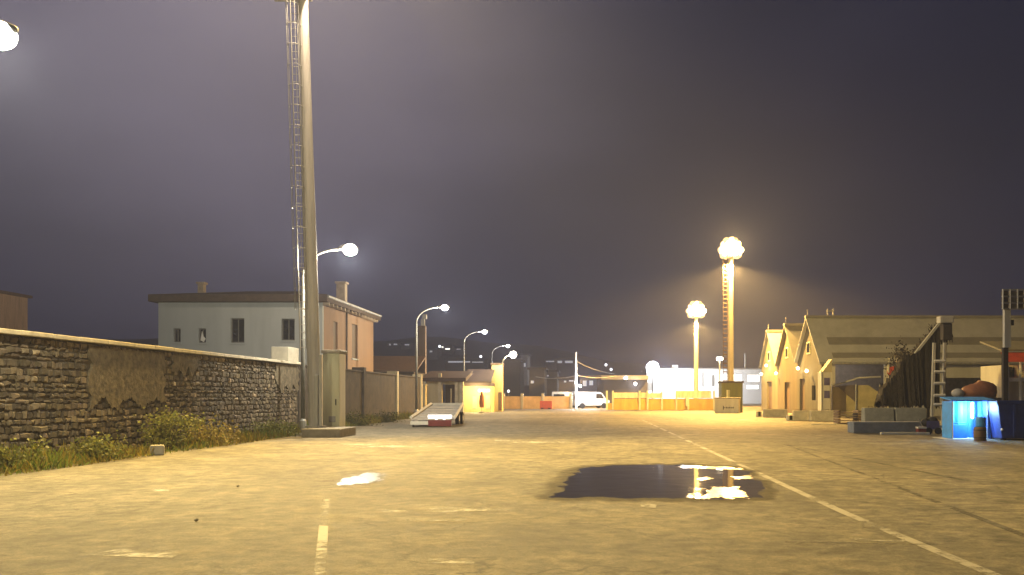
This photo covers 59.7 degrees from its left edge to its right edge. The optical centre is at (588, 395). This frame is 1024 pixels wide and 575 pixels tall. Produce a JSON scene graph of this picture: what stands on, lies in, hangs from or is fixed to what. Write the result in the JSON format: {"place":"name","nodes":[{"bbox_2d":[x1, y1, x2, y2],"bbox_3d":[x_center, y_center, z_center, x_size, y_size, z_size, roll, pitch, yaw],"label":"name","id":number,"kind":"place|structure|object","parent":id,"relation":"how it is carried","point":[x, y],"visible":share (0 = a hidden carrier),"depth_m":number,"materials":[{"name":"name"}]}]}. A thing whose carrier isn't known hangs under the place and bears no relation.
{"place":"outdoors","nodes":[
{"label":"outdoors","id":0,"kind":"place"},
{"bbox_2d":[0,290,32,330],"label":"apartment block","id":1,"kind":"structure","parent":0,"point":[13,311],"depth_m":97.53,"materials":[{"name":"concrete"}]},
{"bbox_2d":[0,409,413,475],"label":"grass","id":2,"kind":"structure","parent":0,"point":[58,460],"depth_m":22.70,"materials":[{"name":"green plant"}]},
{"bbox_2d":[0,20,18,49],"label":"street lamp","id":3,"kind":"object","parent":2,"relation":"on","point":[8,36],"visible":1,"depth_m":15.28,"materials":[{"name":"glass"}]},
{"bbox_2d":[0,436,58,471],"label":"weed bush","id":4,"kind":"object","parent":2,"relation":"on","point":[9,459],"visible":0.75,"depth_m":18.91,"materials":[{"name":"green plant"}]},
{"bbox_2d":[61,429,132,461],"bbox_3d":[-12.039,1.251,21.599,1.567,0.851,1.629,0,0,-19],"label":"weed bush","id":5,"kind":"object","parent":2,"relation":"on","point":[91,445],"visible":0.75,"depth_m":21.52,"materials":[{"name":"green plant"}]},
{"bbox_2d":[150,445,164,454],"bbox_3d":[-11.575,1.465,23.775,0.350,0.270,0.350,0,0,-23],"label":"stone block","id":6,"kind":"object","parent":2,"relation":"on","point":[158,449],"depth_m":23.63,"materials":[{"name":"stone"}]},
{"bbox_2d":[133,405,214,448],"bbox_3d":[-12.509,0.982,26.169,2.218,1.394,2.126,0,0,31],"label":"weed bush","id":7,"kind":"object","parent":2,"relation":"on","point":[162,435],"visible":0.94,"depth_m":26.00,"materials":[{"name":"green plant"}]},
{"bbox_2d":[180,412,247,445],"bbox_3d":[-12.145,1.102,28.561,2.382,1.138,3.286,0,0,0],"label":"weed bush","id":8,"kind":"object","parent":2,"relation":"on","point":[215,434],"visible":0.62,"depth_m":28.20,"materials":[{"name":"green plant"}]},
{"bbox_2d":[247,415,299,436],"bbox_3d":[-12.381,1.215,34.783,2.411,0.919,1.783,0,0,-36],"label":"weed bush","id":9,"kind":"object","parent":2,"relation":"on","point":[271,425],"visible":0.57,"depth_m":34.77,"materials":[{"name":"green plant"}]},
{"bbox_2d":[300,244,357,429],"bbox_3d":[-11.148,-2.450,38.000,2.504,8.100,0.604,0,0,0],"label":"street lamp","id":10,"kind":"object","parent":2,"relation":"on","point":[349,249],"visible":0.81,"depth_m":37.93,"materials":[{"name":"metal"}]},
{"bbox_2d":[345,407,383,425],"bbox_3d":[-12.356,1.142,46.815,2.862,1.066,2.464,0,0,40],"label":"weed bush","id":11,"kind":"object","parent":2,"relation":"on","point":[352,420],"visible":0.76,"depth_m":46.48,"materials":[{"name":"green plant"}]},
{"bbox_2d":[368,408,408,422],"bbox_3d":[-12.143,1.210,52.649,3.013,0.940,2.546,0,0,25],"label":"weed bush","id":12,"kind":"object","parent":2,"relation":"on","point":[387,417],"visible":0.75,"depth_m":52.73,"materials":[{"name":"green plant"}]},
{"bbox_2d":[414,304,449,412],"bbox_3d":[-11.148,-2.450,63.000,2.504,8.100,0.507,0,0,0],"label":"street lamp","id":13,"kind":"object","parent":2,"relation":"on","point":[444,306],"visible":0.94,"depth_m":62.94,"materials":[{"name":"metal"}]},
{"bbox_2d":[148,277,381,371],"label":"house","id":14,"kind":"structure","parent":0,"point":[259,324],"depth_m":55.00,"materials":[{"name":"painted plaster"},{"name":"roof tile"},{"name":"glass"}]},
{"bbox_2d":[172,329,181,343],"bbox_3d":[-25.552,-3.679,55.070,0.578,0.949,0.300,0,0,0],"label":"window","id":15,"kind":"structure","parent":14,"relation":"in","point":[177,332],"depth_m":55.16,"materials":[{"name":"grey glass"}]},
{"bbox_2d":[197,329,206,343],"bbox_3d":[-23.991,-3.665,55.070,0.607,0.978,0.300,0,0,0],"label":"window","id":16,"kind":"structure","parent":14,"relation":"in","point":[200,330],"depth_m":55.16,"materials":[{"name":"grey glass"}]},
{"bbox_2d":[229,318,244,343],"bbox_3d":[-21.799,-3.980,55.070,0.979,1.608,0.300,0,0,0],"label":"window","id":17,"kind":"structure","parent":14,"relation":"in","point":[237,323],"depth_m":55.19,"materials":[{"name":"grey glass"}]},
{"bbox_2d":[280,319,295,341],"bbox_3d":[-18.663,-4.037,55.070,0.951,1.436,0.300,0,0,0],"label":"window","id":18,"kind":"structure","parent":14,"relation":"in","point":[288,325],"depth_m":55.19,"materials":[{"name":"grey glass"}]},
{"bbox_2d":[333,322,335,349],"bbox_3d":[-16.649,-3.600,57.862,0.040,2.400,0.949,0,0,0],"label":"window","id":19,"kind":"structure","parent":14,"relation":"in","point":[334,323],"depth_m":57.96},
{"bbox_2d":[352,324,358,359],"bbox_3d":[-16.564,-3.750,62.602,0.210,2.500,1.722,0,0,0],"label":"window","id":20,"kind":"structure","parent":14,"relation":"in","point":[353,326],"depth_m":62.64,"materials":[{"name":"glass"}]},
{"bbox_2d":[103,337,671,400],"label":"hill","id":21,"kind":"structure","parent":0,"point":[477,349],"depth_m":325.38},
{"bbox_2d":[386,342,402,345],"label":"town building","id":22,"kind":"structure","parent":21,"relation":"on","point":[393,344],"depth_m":330.00,"materials":[{"name":"white"}]},
{"bbox_2d":[400,343,414,349],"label":"town building","id":23,"kind":"structure","parent":21,"relation":"on","point":[407,345],"depth_m":320.00,"materials":[{"name":"white"}]},
{"bbox_2d":[427,348,442,359],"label":"town building","id":24,"kind":"structure","parent":21,"relation":"on","point":[434,353],"depth_m":300.00,"materials":[{"name":"white"}]},
{"bbox_2d":[440,345,455,354],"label":"town building","id":25,"kind":"structure","parent":21,"relation":"on","point":[448,349],"depth_m":310.00,"materials":[{"name":"white"}]},
{"bbox_2d":[454,347,465,354],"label":"town building","id":26,"kind":"structure","parent":21,"relation":"on","point":[458,350],"depth_m":310.00,"materials":[{"name":"white"}]},
{"bbox_2d":[544,358,556,369],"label":"town building","id":27,"kind":"structure","parent":21,"relation":"on","point":[550,363],"depth_m":260.00,"materials":[{"name":"white"}]},
{"bbox_2d":[444,359,488,370],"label":"town building","id":28,"kind":"structure","parent":0,"point":[454,364],"depth_m":220.00,"materials":[{"name":"white"}]},
{"bbox_2d":[463,369,494,411],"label":"yellow building","id":29,"kind":"structure","parent":0,"point":[477,382],"depth_m":85.00,"materials":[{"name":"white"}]},
{"bbox_2d":[0,401,1023,574],"bbox_3d":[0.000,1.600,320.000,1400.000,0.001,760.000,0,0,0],"label":"ground","id":30,"kind":"structure","parent":0,"point":[268,516],"depth_m":12.77,"materials":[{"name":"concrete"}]},
{"bbox_2d":[103,550,175,557],"bbox_3d":[-4.575,1.595,8.992,0.947,0.001,0.578,0,0,0],"label":"worn marking","id":31,"kind":"object","parent":30,"relation":"on","point":[159,555],"visible":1,"depth_m":8.89,"materials":[{"name":"beige paint"}]},
{"bbox_2d":[0,328,300,456],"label":"stone wall","id":32,"kind":"structure","parent":30,"relation":"on","point":[55,389],"depth_m":25.25,"materials":[{"name":"stone"}]},
{"bbox_2d":[274,0,355,437],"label":"light mast","id":33,"kind":"object","parent":30,"relation":"on","point":[316,428],"visible":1,"depth_m":34.99,"materials":[{"name":"concrete"}]},
{"bbox_2d":[314,499,328,574],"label":"worn marking","id":34,"kind":"object","parent":30,"relation":"on","point":[322,534],"visible":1,"depth_m":9.74,"materials":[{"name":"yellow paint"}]},
{"bbox_2d":[321,350,346,426],"bbox_3d":[-10.550,-0.130,36.750,0.801,3.460,1.060,0,0,0],"label":"electrical cabinet","id":35,"kind":"object","parent":30,"relation":"on","point":[333,388],"visible":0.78,"depth_m":36.28,"materials":[{"name":"metal"}]},
{"bbox_2d":[297,364,422,426],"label":"boundary wall","id":36,"kind":"structure","parent":30,"relation":"on","point":[369,392],"depth_m":55.27,"materials":[{"name":"concrete"}]},
{"bbox_2d":[335,472,384,484],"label":"puddle","id":37,"kind":"object","parent":30,"relation":"on","point":[365,478],"visible":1,"depth_m":16.80,"materials":[{"name":"white"}]},
{"bbox_2d":[343,443,443,447],"bbox_3d":[-6.258,1.595,28.205,3.254,0.001,2.143,0,0,-10],"label":"worn marking","id":38,"kind":"object","parent":30,"relation":"on","point":[390,445],"visible":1,"depth_m":27.65,"materials":[{"name":"beige paint"}]},
{"bbox_2d":[373,356,425,383],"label":"shed","id":39,"kind":"structure","parent":30,"relation":"on","point":[403,365],"depth_m":77.60,"materials":[{"name":"brown paint"}]},
{"bbox_2d":[418,314,426,373],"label":"square post","id":40,"kind":"object","parent":30,"relation":"on","point":[422,339],"visible":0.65,"depth_m":82.00,"materials":[{"name":"brown paint"}]},
{"bbox_2d":[423,384,426,406],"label":"gate pillar","id":41,"kind":"structure","parent":30,"relation":"on","point":[424,395],"depth_m":75.50,"materials":[{"name":"concrete"}]},
{"bbox_2d":[410,402,463,426],"bbox_3d":[-7.995,1.003,48.173,2.368,1.195,7.949,0,0,-2],"label":"flatbed trailer","id":42,"kind":"object","parent":30,"relation":"on","point":[437,414],"visible":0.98,"depth_m":46.72,"materials":[{"name":"white paint"}]},
{"bbox_2d":[423,371,472,411],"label":"gatehouse","id":43,"kind":"object","parent":30,"relation":"on","point":[452,381],"visible":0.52,"depth_m":78.00,"materials":[{"name":"concrete"}]},
{"bbox_2d":[445,384,454,402],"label":"door","id":44,"kind":"structure","parent":43,"relation":"in","point":[447,386],"depth_m":79.81,"materials":[{"name":"wood"}]},
{"bbox_2d":[428,559,473,563],"bbox_3d":[-1.335,1.595,8.560,0.485,0.001,0.334,0,0,0],"label":"worn marking","id":45,"kind":"object","parent":30,"relation":"on","point":[457,562],"visible":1,"depth_m":8.46,"materials":[{"name":"beige paint"}]},
{"bbox_2d":[430,507,508,511],"bbox_3d":[-1.718,1.595,12.491,1.165,0.001,0.627,0,0,-10],"label":"worn marking","id":46,"kind":"object","parent":30,"relation":"on","point":[464,510],"visible":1,"depth_m":12.28,"materials":[{"name":"beige paint"}]},
{"bbox_2d":[463,329,487,370],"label":"street lamp","id":47,"kind":"object","parent":30,"relation":"on","point":[484,331],"visible":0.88,"depth_m":86.95,"materials":[{"name":"metal"}]},
{"bbox_2d":[479,390,484,412],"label":"closed parasol","id":48,"kind":"object","parent":30,"relation":"on","point":[481,402],"visible":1,"depth_m":81.84,"materials":[{"name":"fabric"}]},
{"bbox_2d":[490,351,516,410],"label":"street lamp","id":49,"kind":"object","parent":30,"relation":"on","point":[497,378],"depth_m":88.00,"materials":[{"name":"brown paint"}]},
{"bbox_2d":[498,392,501,409],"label":"door","id":50,"kind":"structure","parent":49,"relation":"in","point":[499,393],"depth_m":87.95,"materials":[{"name":"brown paint"}]},
{"bbox_2d":[495,440,571,442],"bbox_3d":[-1.997,1.595,30.769,2.839,0.001,2.462,0,0,0],"label":"worn marking","id":51,"kind":"object","parent":30,"relation":"on","point":[534,441],"visible":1,"depth_m":30.65,"materials":[{"name":"beige paint"}]},
{"bbox_2d":[540,401,551,408],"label":"road barrier","id":52,"kind":"object","parent":30,"relation":"on","point":[545,404],"visible":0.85,"depth_m":102.77,"materials":[{"name":"red plastic"}]},
{"bbox_2d":[552,392,574,407],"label":"parked van","id":53,"kind":"object","parent":30,"relation":"on","point":[560,393],"visible":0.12,"depth_m":109.83,"materials":[{"name":"white paint"}]},
{"bbox_2d":[575,352,580,408],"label":"lamp pole","id":54,"kind":"object","parent":30,"relation":"on","point":[576,380],"visible":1,"depth_m":105.88,"materials":[{"name":"metal"}]},
{"bbox_2d":[538,362,614,378],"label":"overhead wires","id":55,"kind":"object","parent":54,"relation":"attached to","point":[579,375],"visible":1,"depth_m":113.64,"materials":[{"name":"metal"}]},
{"bbox_2d":[570,392,609,407],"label":"parked van","id":56,"kind":"object","parent":30,"relation":"on","point":[597,399],"visible":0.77,"depth_m":109.04,"materials":[{"name":"white paint"}]},
{"bbox_2d":[595,375,602,393],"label":"town building","id":57,"kind":"structure","parent":30,"relation":"on","point":[599,385],"depth_m":126.00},
{"bbox_2d":[601,375,648,402],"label":"flat roof shed","id":58,"kind":"structure","parent":30,"relation":"on","point":[626,383],"depth_m":125.00,"materials":[{"name":"beige metal"}]},
{"bbox_2d":[646,361,658,398],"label":"floodlight pole","id":59,"kind":"object","parent":30,"relation":"on","point":[652,367],"visible":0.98,"depth_m":159.28,"materials":[{"name":"metal"}]},
{"bbox_2d":[539,463,774,500],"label":"puddle","id":60,"kind":"object","parent":30,"relation":"on","point":[619,482],"visible":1,"depth_m":16.04,"materials":[{"name":"black liquid"}]},
{"bbox_2d":[606,391,714,409],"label":"hoarding fence","id":61,"kind":"object","parent":30,"relation":"on","point":[687,403],"visible":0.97,"depth_m":98.00,"materials":[{"name":"wood"}]},
{"bbox_2d":[686,301,705,398],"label":"light mast","id":62,"kind":"object","parent":30,"relation":"on","point":[695,310],"visible":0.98,"depth_m":121.70,"materials":[{"name":"metal"}]},
{"bbox_2d":[678,465,742,469],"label":"puddle","id":63,"kind":"object","parent":30,"relation":"on","point":[702,467],"visible":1,"depth_m":19.56,"materials":[{"name":"black"}]},
{"bbox_2d":[703,486,748,498],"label":"puddle","id":64,"kind":"object","parent":30,"relation":"on","point":[727,492],"visible":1,"depth_m":14.38,"materials":[{"name":"black"}]},
{"bbox_2d":[714,397,740,412],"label":"concrete box","id":65,"kind":"object","parent":30,"relation":"on","point":[727,404],"visible":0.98,"depth_m":79.02,"materials":[{"name":"white paint"}]},
{"bbox_2d":[718,237,743,380],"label":"light mast","id":66,"kind":"object","parent":30,"relation":"on","point":[730,249],"visible":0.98,"depth_m":86.78,"materials":[{"name":"metal"}]},
{"bbox_2d":[718,381,743,412],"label":"green cabin","id":67,"kind":"object","parent":30,"relation":"on","point":[730,388],"visible":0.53,"depth_m":82.50,"materials":[{"name":"green paint"}]},
{"bbox_2d":[730,475,752,478],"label":"puddle","id":68,"kind":"object","parent":30,"relation":"on","point":[742,477],"visible":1,"depth_m":17.18,"materials":[{"name":"black"}]},
{"bbox_2d":[759,325,782,410],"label":"gabled shed","id":69,"kind":"structure","parent":30,"relation":"on","point":[769,388],"depth_m":88.81,"materials":[{"name":"brown paint"}]},
{"bbox_2d":[769,381,771,408],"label":"door","id":70,"kind":"structure","parent":69,"relation":"in","point":[770,383],"depth_m":89.27,"materials":[{"name":"brown paint"}]},
{"bbox_2d":[763,408,787,417],"bbox_3d":[13.517,1.258,64.374,1.700,0.683,0.738,0,0,0],"label":"concrete block","id":71,"kind":"object","parent":30,"relation":"on","point":[775,413],"depth_m":64.05,"materials":[{"name":"brown paint"}]},
{"bbox_2d":[775,318,803,412],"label":"gabled shed","id":72,"kind":"structure","parent":30,"relation":"on","point":[787,366],"depth_m":80.78,"materials":[{"name":"brown paint"}]},
{"bbox_2d":[787,382,789,412],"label":"door","id":73,"kind":"structure","parent":72,"relation":"in","point":[788,383],"depth_m":81.22,"materials":[{"name":"brown paint"}]},
{"bbox_2d":[792,409,808,420],"bbox_3d":[13.425,1.238,56.228,0.960,0.723,0.738,0,0,0],"label":"concrete block","id":74,"kind":"object","parent":30,"relation":"on","point":[801,415],"depth_m":55.91,"materials":[{"name":"brown paint"}]},
{"bbox_2d":[809,409,833,420],"bbox_3d":[14.486,1.230,55.231,1.429,0.740,0.739,0,0,0],"label":"concrete block","id":75,"kind":"object","parent":30,"relation":"on","point":[821,415],"depth_m":54.92,"materials":[{"name":"brown paint"}]},
{"bbox_2d":[643,420,1000,574],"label":"lane marking","id":76,"kind":"object","parent":30,"relation":"on","point":[971,565],"visible":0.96,"depth_m":10.88,"materials":[{"name":"grey paint"}]},
{"bbox_2d":[818,359,831,409],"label":"narrow kiosk","id":77,"kind":"object","parent":30,"relation":"on","point":[824,387],"visible":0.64,"depth_m":66.00,"materials":[{"name":"white paint"}]},
{"bbox_2d":[833,410,860,422],"bbox_3d":[14.581,1.210,50.048,1.290,0.720,1.000,0,0,0],"label":"pallet stack","id":78,"kind":"object","parent":30,"relation":"on","point":[854,412],"visible":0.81,"depth_m":49.71,"materials":[{"name":"brown paint"}]},
{"bbox_2d":[785,541,924,544],"bbox_3d":[2.942,1.596,9.586,1.620,0.001,0.093,0,0,6],"label":"asphalt patch","id":79,"kind":"object","parent":30,"relation":"on","point":[852,542],"visible":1,"depth_m":9.55,"materials":[{"name":"asphalt"}]},
{"bbox_2d":[830,376,880,415],"bbox_3d":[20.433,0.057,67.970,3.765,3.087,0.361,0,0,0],"label":"shed","id":80,"kind":"object","parent":30,"relation":"on","point":[848,398],"visible":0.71,"depth_m":68.00,"materials":[{"name":"metal"}]},
{"bbox_2d":[769,441,954,477],"bbox_3d":[6.704,1.596,23.418,0.152,0.001,17.872,0,0,-3],"label":"asphalt patch","id":81,"kind":"object","parent":30,"relation":"on","point":[882,463],"visible":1,"depth_m":20.47,"materials":[{"name":"asphalt"}]},
{"bbox_2d":[848,421,920,432],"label":"kerb slab","id":82,"kind":"structure","parent":30,"relation":"on","point":[877,426],"depth_m":37.46,"materials":[{"name":"grey concrete"}]},
{"bbox_2d":[861,406,893,420],"bbox_3d":[14.400,1.067,44.260,1.463,1.066,0.742,0,0,0],"label":"concrete block","id":83,"kind":"object","parent":82,"relation":"on","point":[877,414],"depth_m":43.96,"materials":[{"name":"brown paint"}]},
{"bbox_2d":[894,406,925,421],"bbox_3d":[15.977,1.067,44.260,1.508,1.066,0.742,0,0,0],"label":"concrete block","id":84,"kind":"object","parent":82,"relation":"on","point":[908,414],"depth_m":43.96,"materials":[{"name":"brown paint"}]},
{"bbox_2d":[882,338,910,407],"bbox_3d":[20.003,-1.077,56.028,3.092,5.359,2.855,0,0,41],"label":"sparse tree","id":85,"kind":"object","parent":30,"relation":"on","point":[896,349],"visible":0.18,"depth_m":56.18,"materials":[{"name":"brown plant"}]},
{"bbox_2d":[880,432,929,434],"bbox_3d":[12.847,1.550,36.066,1.976,0.100,0.150,0,0,0],"label":"pale plank","id":86,"kind":"object","parent":30,"relation":"on","point":[904,433],"visible":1,"depth_m":35.99,"materials":[{"name":"white paint"}]},
{"bbox_2d":[787,445,1023,536],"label":"ground crack","id":87,"kind":"object","parent":30,"relation":"on","point":[987,521],"visible":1,"depth_m":11.63,"materials":[{"name":"grey"}]},
{"bbox_2d":[794,308,1023,415],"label":"gabled shed","id":88,"kind":"structure","parent":30,"relation":"on","point":[852,346],"depth_m":71.47,"materials":[{"name":"brown paint"}]},
{"bbox_2d":[802,379,804,409],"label":"door","id":89,"kind":"structure","parent":88,"relation":"in","point":[803,380],"depth_m":75.54,"materials":[{"name":"brown paint"}]},
{"bbox_2d":[874,323,952,417],"bbox_3d":[16.945,-1.147,46.349,3.747,5.494,1.617,0,0,0],"label":"covered conveyor","id":90,"kind":"object","parent":30,"relation":"on","point":[908,383],"visible":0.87,"depth_m":45.87,"materials":[{"name":"brown metal"}]},
{"bbox_2d":[915,425,926,431],"bbox_3d":[13.591,1.415,36.291,0.358,0.371,0.320,0,0,0],"label":"toolbox","id":91,"kind":"object","parent":30,"relation":"on","point":[920,429],"visible":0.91,"depth_m":36.14,"materials":[{"name":"red paint"}]},
{"bbox_2d":[918,419,941,433],"bbox_3d":[14.046,1.285,36.791,0.836,0.630,0.900,0,0,0],"label":"hand cart","id":92,"kind":"object","parent":30,"relation":"on","point":[931,425],"visible":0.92,"depth_m":36.42,"materials":[{"name":"plastic"}]},
{"bbox_2d":[933,397,996,438],"bbox_3d":[13.940,0.826,32.900,1.919,1.548,1.200,0,0,0],"label":"blue tent","id":93,"kind":"object","parent":30,"relation":"on","point":[960,415],"visible":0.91,"depth_m":33.07,"materials":[{"name":"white fabric"}]},
{"bbox_2d":[962,380,996,397],"bbox_3d":[17.388,-0.297,39.600,1.474,0.789,1.014,0,0,0],"label":"tarp bundle","id":94,"kind":"object","parent":93,"relation":"on","point":[980,388],"visible":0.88,"depth_m":39.16,"materials":[{"name":"fabric"}]},
{"bbox_2d":[973,427,986,440],"bbox_3d":[13.808,1.360,31.300,0.448,0.480,0.441,0,0,0],"label":"barrel","id":95,"kind":"object","parent":30,"relation":"on","point":[979,433],"visible":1,"depth_m":31.13,"materials":[{"name":"brown paint"}]},
{"bbox_2d":[975,417,985,426],"bbox_3d":[13.828,0.938,31.300,0.360,0.360,0.351,0,0,0],"label":"plastic drum","id":96,"kind":"object","parent":95,"relation":"on","point":[980,421],"visible":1,"depth_m":31.16,"materials":[{"name":"plastic"}]},
{"bbox_2d":[980,341,1023,399],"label":"market stall","id":97,"kind":"object","parent":30,"relation":"on","point":[992,374],"visible":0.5,"depth_m":48.40,"materials":[{"name":"white paint"}]},
{"bbox_2d":[982,400,1023,439],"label":"steel skip","id":98,"kind":"object","parent":30,"relation":"on","point":[1006,419],"visible":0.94,"depth_m":31.60,"materials":[{"name":"blue metal"}]},
{"bbox_2d":[1001,289,1023,399],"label":"floodlight mast","id":99,"kind":"object","parent":30,"relation":"on","point":[1012,302],"visible":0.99,"depth_m":37.00,"materials":[{"name":"metal"}]},
{"bbox_2d":[0,0,1023,367],"label":"sky","id":100,"kind":"structure","parent":0,"point":[572,176],"materials":[{"name":"grey"}]},
{"bbox_2d":[500,359,525,395],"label":"town building","id":101,"kind":"structure","parent":0,"point":[513,376],"depth_m":140.00,"materials":[{"name":"concrete"}]},
{"bbox_2d":[519,354,531,385],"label":"town building","id":102,"kind":"structure","parent":0,"point":[525,357],"depth_m":170.00,"materials":[{"name":"white"}]},
{"bbox_2d":[503,394,571,408],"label":"yard wall","id":103,"kind":"structure","parent":0,"point":[522,401],"depth_m":105.00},
{"bbox_2d":[527,367,548,395],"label":"town building","id":104,"kind":"structure","parent":0,"point":[537,386],"depth_m":135.00,"materials":[{"name":"white"}]},
{"bbox_2d":[547,370,559,395],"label":"town building","id":105,"kind":"structure","parent":0,"point":[552,385],"depth_m":150.00,"materials":[{"name":"white"}]},
{"bbox_2d":[555,358,574,376],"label":"town building","id":106,"kind":"structure","parent":0,"point":[565,367],"depth_m":230.00,"materials":[{"name":"white"}]},
{"bbox_2d":[557,377,574,405],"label":"town building","id":107,"kind":"structure","parent":0,"point":[567,384],"depth_m":128.00,"materials":[{"name":"white"}]},
{"bbox_2d":[578,376,596,405],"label":"town building","id":108,"kind":"structure","parent":0,"point":[587,384],"depth_m":130.00,"materials":[{"name":"white"}]},
{"bbox_2d":[641,353,761,403],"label":"lit building","id":109,"kind":"structure","parent":0,"point":[668,382],"depth_m":172.00,"materials":[{"name":"white paint"}]},
{"bbox_2d":[747,375,758,380],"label":"window","id":110,"kind":"structure","parent":109,"relation":"in","point":[749,377],"depth_m":172.20,"materials":[{"name":"white"}]},
{"bbox_2d":[914,316,953,427],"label":"ladder tower","id":111,"kind":"structure","parent":0,"point":[944,324],"depth_m":42.06,"materials":[{"name":"metal"}]},
{"bbox_2d":[951,389,963,396],"bbox_3d":[16.392,-0.103,39.400,0.560,0.403,0.533,0,0,0],"label":"sack","id":112,"kind":"object","parent":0,"point":[957,392],"visible":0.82,"depth_m":39.22,"materials":[{"name":"fabric"}]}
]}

